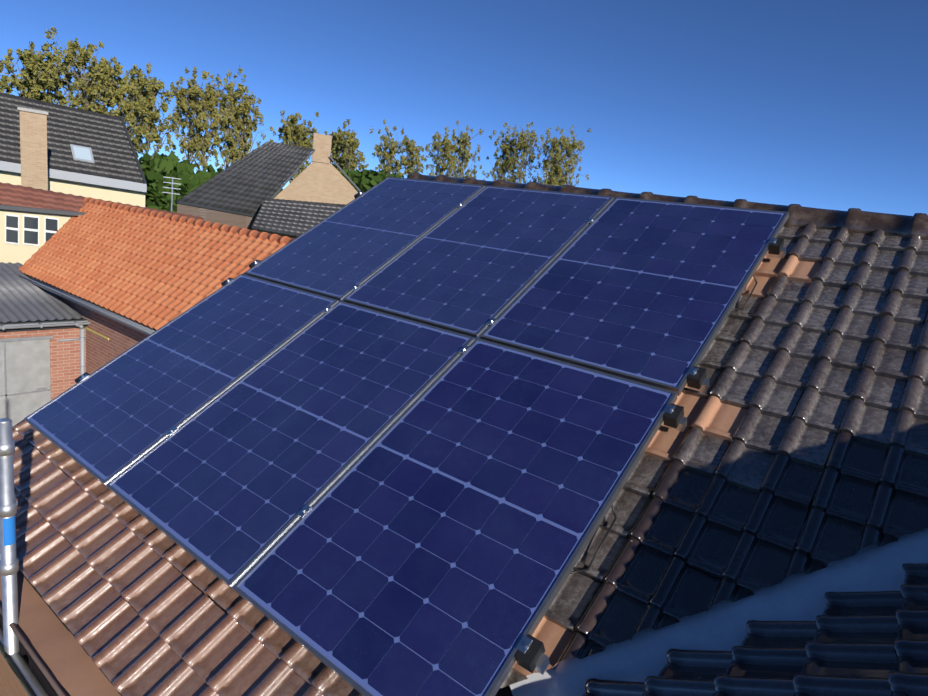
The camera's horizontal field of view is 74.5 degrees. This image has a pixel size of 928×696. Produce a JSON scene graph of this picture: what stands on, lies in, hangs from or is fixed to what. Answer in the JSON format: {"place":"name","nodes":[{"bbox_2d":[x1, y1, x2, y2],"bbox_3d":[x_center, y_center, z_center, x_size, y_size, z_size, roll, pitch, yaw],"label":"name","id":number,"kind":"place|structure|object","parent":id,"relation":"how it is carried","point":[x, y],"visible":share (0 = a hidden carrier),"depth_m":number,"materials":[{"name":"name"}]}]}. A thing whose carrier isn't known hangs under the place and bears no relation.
{"place":"outdoors","nodes":[
{"label":"outdoors","id":0,"kind":"place"},
{"bbox_2d":[0,319,85,399],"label":"brick wall","id":1,"kind":"structure","parent":0,"point":[64,365],"depth_m":12.15,"materials":[{"name":"red brick"}]},
{"bbox_2d":[0,339,50,426],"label":"garage door","id":2,"kind":"structure","parent":1,"relation":"in","point":[27,365],"depth_m":11.69,"materials":[{"name":"white metal"}]},
{"bbox_2d":[0,335,52,417],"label":"shed door fittings","id":3,"kind":"object","parent":2,"relation":"attached to","point":[3,340],"visible":0.89,"depth_m":11.51,"materials":[{"name":"grey metal"}]},
{"bbox_2d":[0,262,84,322],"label":"corrugated roof","id":4,"kind":"structure","parent":1,"relation":"on","point":[22,299],"depth_m":12.34,"materials":[{"name":"grey metal"}]},
{"bbox_2d":[0,319,86,331],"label":"gutter","id":5,"kind":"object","parent":1,"relation":"attached to","point":[37,328],"depth_m":11.67,"materials":[{"name":"metal"}]},
{"bbox_2d":[0,320,90,375],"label":"gutter and downpipe","id":6,"kind":"object","parent":1,"relation":"attached to","point":[80,324],"visible":0.71,"depth_m":12.01,"materials":[{"name":"grey metal"}]},
{"bbox_2d":[36,281,155,373],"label":"brick wall","id":7,"kind":"structure","parent":0,"point":[101,351],"depth_m":11.90,"materials":[{"name":"brown brick"}]},
{"bbox_2d":[19,275,155,335],"bbox_3d":[-5.711,-0.375,10.491,11.600,0.130,0.162,16,15,36],"label":"gutter","id":8,"kind":"object","parent":7,"relation":"attached to","point":[139,327],"visible":0.27,"depth_m":11.38,"materials":[{"name":"grey metal"}]},
{"bbox_2d":[85,327,108,339],"bbox_3d":[-7.190,-0.293,12.085,1.050,0.035,0.160,16,15,36],"label":"pole","id":9,"kind":"object","parent":7,"relation":"on","point":[86,328],"visible":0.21,"depth_m":12.00,"materials":[{"name":"yellow"}]},
{"bbox_2d":[19,202,285,329],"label":"pantile roof","id":10,"kind":"structure","parent":7,"relation":"on","point":[156,272],"depth_m":12.49,"materials":[{"name":"orange tile"}]},
{"bbox_2d":[163,177,180,211],"bbox_3d":[-12.799,-5.373,26.680,0.721,4.073,0.091,3,13,-18],"label":"antenna mast","id":11,"kind":"object","parent":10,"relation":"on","point":[172,193],"visible":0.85,"depth_m":26.34,"materials":[{"name":"silver metal"}]},
{"bbox_2d":[83,197,293,243],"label":"roof ridge tiles","id":12,"kind":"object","parent":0,"point":[238,230],"depth_m":13.67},
{"bbox_2d":[178,141,313,214],"bbox_3d":[-11.433,-8.972,31.947,6.905,3.917,1.179,-3,16,-40],"label":"house roof","id":13,"kind":"object","parent":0,"point":[249,183],"visible":1,"depth_m":31.97,"materials":[{"name":"grey tile"}]},
{"bbox_2d":[256,149,360,215],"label":"house verges","id":14,"kind":"structure","parent":13,"relation":"attached to","point":[302,163],"depth_m":33.26,"materials":[{"name":"grey"}]},
{"bbox_2d":[312,133,331,163],"bbox_3d":[-7.856,-10.995,33.724,0.973,1.480,0.600,4,13,-16],"label":"house chimney","id":15,"kind":"object","parent":14,"relation":"on","point":[322,143],"visible":0.86,"depth_m":33.44,"materials":[{"name":"beige brick"}]},
{"bbox_2d":[0,27,591,186],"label":"trees","id":16,"kind":"object","parent":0,"point":[83,56],"materials":[{"name":"green plant"}]},
{"bbox_2d":[0,0,927,215],"label":"sky","id":17,"kind":"structure","parent":0,"point":[823,104],"materials":[{"name":"blue"}]},
{"bbox_2d":[582,563,927,695],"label":"wing roof tiles","id":18,"kind":"object","parent":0,"point":[848,643],"visible":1,"depth_m":1.55,"materials":[{"name":"black ceramic"}]},
{"label":"ground","id":19,"kind":"structure","parent":0,"visible":0},
{"bbox_2d":[0,209,72,264],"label":"house wall","id":20,"kind":"structure","parent":19,"relation":"on","point":[21,253],"depth_m":15.69,"materials":[{"name":"beige paint"}]},
{"bbox_2d":[5,213,58,245],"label":"window frames","id":21,"kind":"structure","parent":20,"relation":"attached to","point":[35,230],"depth_m":15.69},
{"bbox_2d":[6,215,57,243],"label":"windows","id":22,"kind":"structure","parent":21,"relation":"in","point":[30,237],"depth_m":15.68,"materials":[{"name":"glass"}]},
{"bbox_2d":[0,182,203,219],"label":"house roof","id":23,"kind":"object","parent":20,"relation":"on","point":[16,195],"visible":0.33,"depth_m":17.64,"materials":[{"name":"red tile"}]},
{"bbox_2d":[0,205,85,215],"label":"gutter","id":24,"kind":"object","parent":23,"relation":"attached to","point":[39,210],"visible":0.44,"depth_m":15.64,"materials":[{"name":"grey metal"}]},
{"bbox_2d":[0,170,144,206],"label":"house wall","id":25,"kind":"structure","parent":19,"relation":"on","point":[122,196],"depth_m":24.81,"materials":[{"name":"beige paint"}]},
{"bbox_2d":[0,161,146,191],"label":"house fascia","id":26,"kind":"object","parent":25,"relation":"attached to","point":[75,177],"visible":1,"depth_m":24.36,"materials":[{"name":"grey"}]},
{"bbox_2d":[177,203,255,229],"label":"house wall","id":27,"kind":"structure","parent":19,"relation":"on","point":[228,218],"depth_m":31.60,"materials":[{"name":"brown brick"}]},
{"bbox_2d":[176,200,255,216],"bbox_3d":[-12.649,-7.147,31.495,0.160,0.474,4.460,15,14,33],"label":"gutter","id":28,"kind":"object","parent":27,"relation":"on","point":[213,208],"visible":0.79,"depth_m":31.21,"materials":[{"name":"grey metal"}]},
{"bbox_2d":[137,150,403,218],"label":"garden tree","id":29,"kind":"object","parent":19,"relation":"on","point":[157,169],"visible":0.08,"depth_m":54.62,"materials":[{"name":"green plant"}]},
{"bbox_2d":[255,161,357,238],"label":"gable wall","id":30,"kind":"structure","parent":19,"relation":"on","point":[319,182],"depth_m":33.89,"materials":[{"name":"beige brick"}]},
{"bbox_2d":[251,198,344,235],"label":"house roof","id":31,"kind":"structure","parent":30,"relation":"on","point":[292,217],"depth_m":31.97,"materials":[{"name":"grey tile"}]},
{"bbox_3d":[1.248,3.610,0.760,5.000,3.508,0.300,16,15,36],"label":"wing wall","id":32,"kind":"object","parent":19,"relation":"on","visible":0},
{"bbox_2d":[21,309,927,695],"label":"roof underlay","id":33,"kind":"object","parent":32,"relation":"on","point":[505,691],"depth_m":2.29,"materials":[{"name":"black"}]},
{"bbox_2d":[0,604,66,695],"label":"gutter","id":34,"kind":"object","parent":33,"relation":"attached to","point":[39,662],"depth_m":2.19,"materials":[{"name":"metal"}]},
{"bbox_2d":[0,569,120,695],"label":"fascia board","id":35,"kind":"object","parent":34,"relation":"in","point":[72,667],"visible":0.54,"depth_m":2.27,"materials":[{"name":"brown wood"}]},
{"bbox_2d":[80,186,785,674],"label":"mounting rails","id":36,"kind":"object","parent":33,"relation":"on","point":[524,644],"visible":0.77,"depth_m":2.73,"materials":[{"name":"silver metal"}]},
{"bbox_2d":[24,177,788,695],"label":"solar panel frames","id":37,"kind":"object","parent":36,"relation":"on","point":[564,575],"visible":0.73,"depth_m":2.76,"materials":[{"name":"silver metal"}]},
{"bbox_2d":[28,178,784,695],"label":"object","id":38,"kind":"object","parent":37,"relation":"in","point":[364,684],"visible":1,"depth_m":2.73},
{"bbox_2d":[32,179,781,695],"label":"solar panels","id":39,"kind":"object","parent":38,"relation":"on","point":[468,661],"visible":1,"depth_m":2.77,"materials":[{"name":"blue glass"}]},
{"bbox_2d":[570,275,756,573],"bbox_3d":[0.890,0.181,2.487,0.047,1.005,1.586,16,15,36],"label":"cable","id":40,"kind":"object","parent":37,"relation":"hanging from","point":[597,551],"visible":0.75,"depth_m":2.11,"materials":[{"name":"black rubber"}]},
{"bbox_2d":[74,191,783,672],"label":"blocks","id":41,"kind":"structure","parent":36,"relation":"attached to","point":[532,655],"depth_m":2.35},
{"bbox_2d":[13,223,927,695],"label":"roof tiles","id":42,"kind":"object","parent":33,"relation":"on","point":[829,327],"visible":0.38,"depth_m":2.26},
{"bbox_2d":[407,173,927,239],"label":"ridge caps","id":43,"kind":"object","parent":33,"relation":"on","point":[855,220],"visible":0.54,"depth_m":3.36,"materials":[{"name":"tile"}]},
{"bbox_2d":[510,524,927,695],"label":"valley flashing","id":44,"kind":"object","parent":33,"relation":"on","point":[640,656],"visible":0.27,"depth_m":1.83,"materials":[{"name":"grey metal"}]},
{"label":"yard paving","id":45,"kind":"structure","parent":19,"relation":"on","visible":0},
{"bbox_2d":[0,418,49,695],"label":"scaffold tubes","id":46,"kind":"object","parent":45,"relation":"on","point":[18,663],"visible":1,"depth_m":2.28},
{"bbox_2d":[3,516,15,545],"bbox_3d":[-1.699,0.674,2.279,0.049,0.110,0.043,16,15,36],"label":"blue pole band","id":47,"kind":"object","parent":46,"relation":"attached to","point":[9,531],"visible":0.84,"depth_m":2.26,"materials":[{"name":"blue plastic"}]},
{"bbox_2d":[0,652,28,695],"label":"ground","id":48,"kind":"structure","parent":46,"relation":"on","point":[10,684],"depth_m":2.19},
{"bbox_2d":[0,614,58,695],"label":"gutter interior","id":49,"kind":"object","parent":45,"relation":"on","point":[43,680],"depth_m":2.91,"materials":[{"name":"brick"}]},
{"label":"house roof","id":50,"kind":"object","parent":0,"visible":0},
{"bbox_2d":[0,92,143,183],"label":"house roof","id":51,"kind":"object","parent":50,"relation":"on","point":[103,137],"visible":0.83,"depth_m":25.39,"materials":[{"name":"grey tile"}]},
{"bbox_2d":[19,110,47,190],"bbox_3d":[-15.260,-6.616,21.684,0.600,3.287,0.769,24,20,53],"label":"house chimney","id":52,"kind":"object","parent":51,"relation":"on","point":[33,148],"visible":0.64,"depth_m":21.36,"materials":[{"name":"beige brick"}]},
{"bbox_2d":[18,107,47,115],"bbox_3d":[-15.048,-8.259,21.330,0.700,0.100,0.869,24,20,53],"label":"chimney cap","id":53,"kind":"object","parent":52,"relation":"on","point":[33,110],"visible":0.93,"depth_m":21.05,"materials":[{"name":"grey concrete"}]},
{"bbox_2d":[70,144,94,163],"bbox_3d":[-15.682,-7.962,25.090,0.693,0.686,0.859,25,21,55],"label":"roof window frame","id":54,"kind":"object","parent":51,"relation":"on","point":[78,159],"visible":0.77,"depth_m":25.02,"materials":[{"name":"grey metal"}]},
{"bbox_2d":[73,146,91,160],"bbox_3d":[-15.661,-7.987,25.060,0.498,0.489,0.668,25,21,55],"label":"roof window glass","id":55,"kind":"object","parent":54,"relation":"in","point":[81,153],"visible":1,"depth_m":25.06,"materials":[{"name":"clear glass"}]},
{"bbox_2d":[120,116,146,183],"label":"roof verge trim","id":56,"kind":"structure","parent":51,"relation":"attached to","point":[133,150],"depth_m":26.42,"materials":[{"name":"grey"}]}
]}

